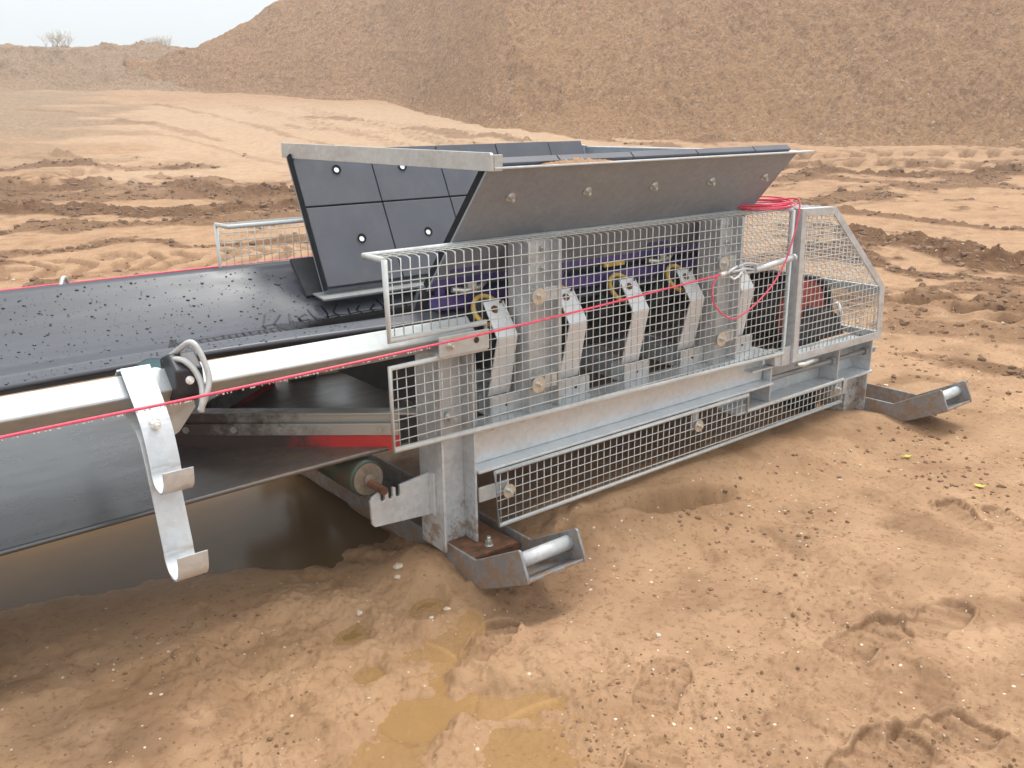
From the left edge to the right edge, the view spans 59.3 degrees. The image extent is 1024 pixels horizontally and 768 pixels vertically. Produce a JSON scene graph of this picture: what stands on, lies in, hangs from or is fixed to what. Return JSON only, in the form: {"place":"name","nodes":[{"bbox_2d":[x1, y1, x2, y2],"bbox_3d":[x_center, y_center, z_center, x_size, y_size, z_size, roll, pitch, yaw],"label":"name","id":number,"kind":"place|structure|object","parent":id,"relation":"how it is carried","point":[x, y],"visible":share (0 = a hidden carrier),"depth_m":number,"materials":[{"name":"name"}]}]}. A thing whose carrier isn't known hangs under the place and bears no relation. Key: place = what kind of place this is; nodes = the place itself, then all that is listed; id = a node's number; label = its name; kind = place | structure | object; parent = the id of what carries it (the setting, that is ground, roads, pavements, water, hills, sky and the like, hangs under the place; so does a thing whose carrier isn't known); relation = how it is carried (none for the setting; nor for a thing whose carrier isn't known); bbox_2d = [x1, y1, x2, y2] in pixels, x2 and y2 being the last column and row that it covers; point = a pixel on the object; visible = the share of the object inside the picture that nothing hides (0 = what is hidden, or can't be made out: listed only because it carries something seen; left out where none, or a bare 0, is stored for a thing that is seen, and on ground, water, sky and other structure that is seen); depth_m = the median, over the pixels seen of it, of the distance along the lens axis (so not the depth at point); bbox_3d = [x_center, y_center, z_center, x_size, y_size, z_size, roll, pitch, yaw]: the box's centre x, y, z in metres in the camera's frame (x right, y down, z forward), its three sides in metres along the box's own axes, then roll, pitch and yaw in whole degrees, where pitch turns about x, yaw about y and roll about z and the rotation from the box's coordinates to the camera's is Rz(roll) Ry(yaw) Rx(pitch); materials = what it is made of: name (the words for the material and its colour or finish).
{"place":"outdoors","nodes":[
{"label":"outdoors","id":0,"kind":"place"},
{"bbox_2d":[0,40,201,91],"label":"earth bank","id":1,"kind":"structure","parent":0,"point":[101,66],"depth_m":53.25,"materials":[{"name":"soil"}]},
{"bbox_2d":[34,28,74,47],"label":"bare shrub","id":2,"kind":"object","parent":1,"relation":"on","point":[57,39],"visible":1,"depth_m":56.78,"materials":[{"name":"beige plant"}]},
{"bbox_2d":[144,32,175,48],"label":"bare shrub","id":3,"kind":"object","parent":1,"relation":"on","point":[161,42],"visible":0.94,"depth_m":59.04,"materials":[{"name":"beige plant"}]},
{"bbox_2d":[0,0,277,47],"label":"sky","id":4,"kind":"structure","parent":0,"point":[191,23],"materials":[{"name":"white"}]},
{"bbox_2d":[0,90,1023,767],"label":"ground","id":5,"kind":"structure","parent":0,"point":[508,668],"depth_m":3.23,"materials":[{"name":"brown sand"}]},
{"bbox_2d":[0,474,508,639],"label":"puddle","id":6,"kind":"object","parent":5,"relation":"on","point":[298,522],"visible":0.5,"depth_m":3.64,"materials":[{"name":"liquid"}]},
{"bbox_2d":[356,610,362,615],"bbox_3d":[-0.521,0.780,3.062,0.022,0.018,0.026,-13,21,-37],"label":"stone","id":7,"kind":"object","parent":5,"relation":"on","point":[359,613],"visible":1,"depth_m":3.05,"materials":[{"name":"beige stone"}]},
{"bbox_2d":[393,563,402,568],"bbox_3d":[-0.416,0.665,3.281,0.038,0.016,0.032,-3,17,-7],"label":"stone","id":8,"kind":"object","parent":5,"relation":"on","point":[398,566],"visible":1,"depth_m":3.27,"materials":[{"name":"beige stone"}]},
{"bbox_2d":[0,141,971,589],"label":"feed conveyor","id":9,"kind":"object","parent":5,"relation":"on","point":[458,241],"visible":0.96,"depth_m":3.45,"materials":[{"name":"metal"}]},
{"bbox_2d":[0,255,312,290],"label":"pull cord","id":10,"kind":"object","parent":9,"relation":"attached to","point":[151,273],"visible":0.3,"depth_m":3.85,"materials":[{"name":"red plastic"}]},
{"bbox_2d":[115,364,208,581],"bbox_3d":[-0.963,0.234,2.466,0.087,0.531,0.402,-13,21,-37],"label":"cable hanger","id":11,"kind":"object","parent":9,"relation":"hanging from","point":[170,479],"visible":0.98,"depth_m":2.44,"materials":[{"name":"metal"}]},
{"bbox_2d":[0,267,354,384],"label":"rain drops","id":12,"kind":"object","parent":9,"relation":"on","point":[6,382],"visible":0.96,"depth_m":3.41,"materials":[{"name":"liquid"}]},
{"bbox_2d":[168,294,413,347],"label":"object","id":13,"kind":"structure","parent":9,"relation":"on","point":[372,314],"depth_m":3.70,"materials":[{"name":"black rubber"}]},
{"bbox_2d":[0,196,800,438],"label":"pull cord","id":14,"kind":"object","parent":9,"relation":"attached to","point":[779,203],"visible":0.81,"depth_m":3.07,"materials":[{"name":"red plastic"}]},
{"bbox_2d":[1,347,429,440],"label":"cord drops","id":15,"kind":"object","parent":14,"relation":"hanging from","point":[189,401],"visible":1,"depth_m":2.50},
{"bbox_2d":[541,157,612,164],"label":"spilled sand","id":16,"kind":"structure","parent":9,"relation":"on","point":[577,160],"depth_m":3.13,"materials":[{"name":"beige sand"}]},
{"bbox_2d":[0,141,1023,385],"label":"mud clods","id":17,"kind":"object","parent":5,"relation":"on","point":[948,241],"visible":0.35,"depth_m":12.96,"materials":[{"name":"brown soil"}]},
{"bbox_2d":[5,232,1023,767],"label":"pebbles","id":18,"kind":"object","parent":5,"relation":"on","point":[669,570],"visible":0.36,"depth_m":2.96,"materials":[{"name":"stone"}]},
{"bbox_2d":[91,288,1023,767],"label":"mud crumbs","id":19,"kind":"object","parent":5,"relation":"on","point":[717,596],"visible":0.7,"depth_m":2.91,"materials":[{"name":"brown soil"}]},
{"bbox_2d":[125,0,1023,148],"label":"spoil heap","id":20,"kind":"object","parent":5,"relation":"on","point":[982,53],"visible":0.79,"depth_m":33.91,"materials":[{"name":"brown sand"}]},
{"bbox_2d":[126,0,1023,146],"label":"heap stones","id":21,"kind":"object","parent":20,"relation":"on","point":[901,80],"visible":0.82,"depth_m":34.80,"materials":[{"name":"brown stone"}]}
]}

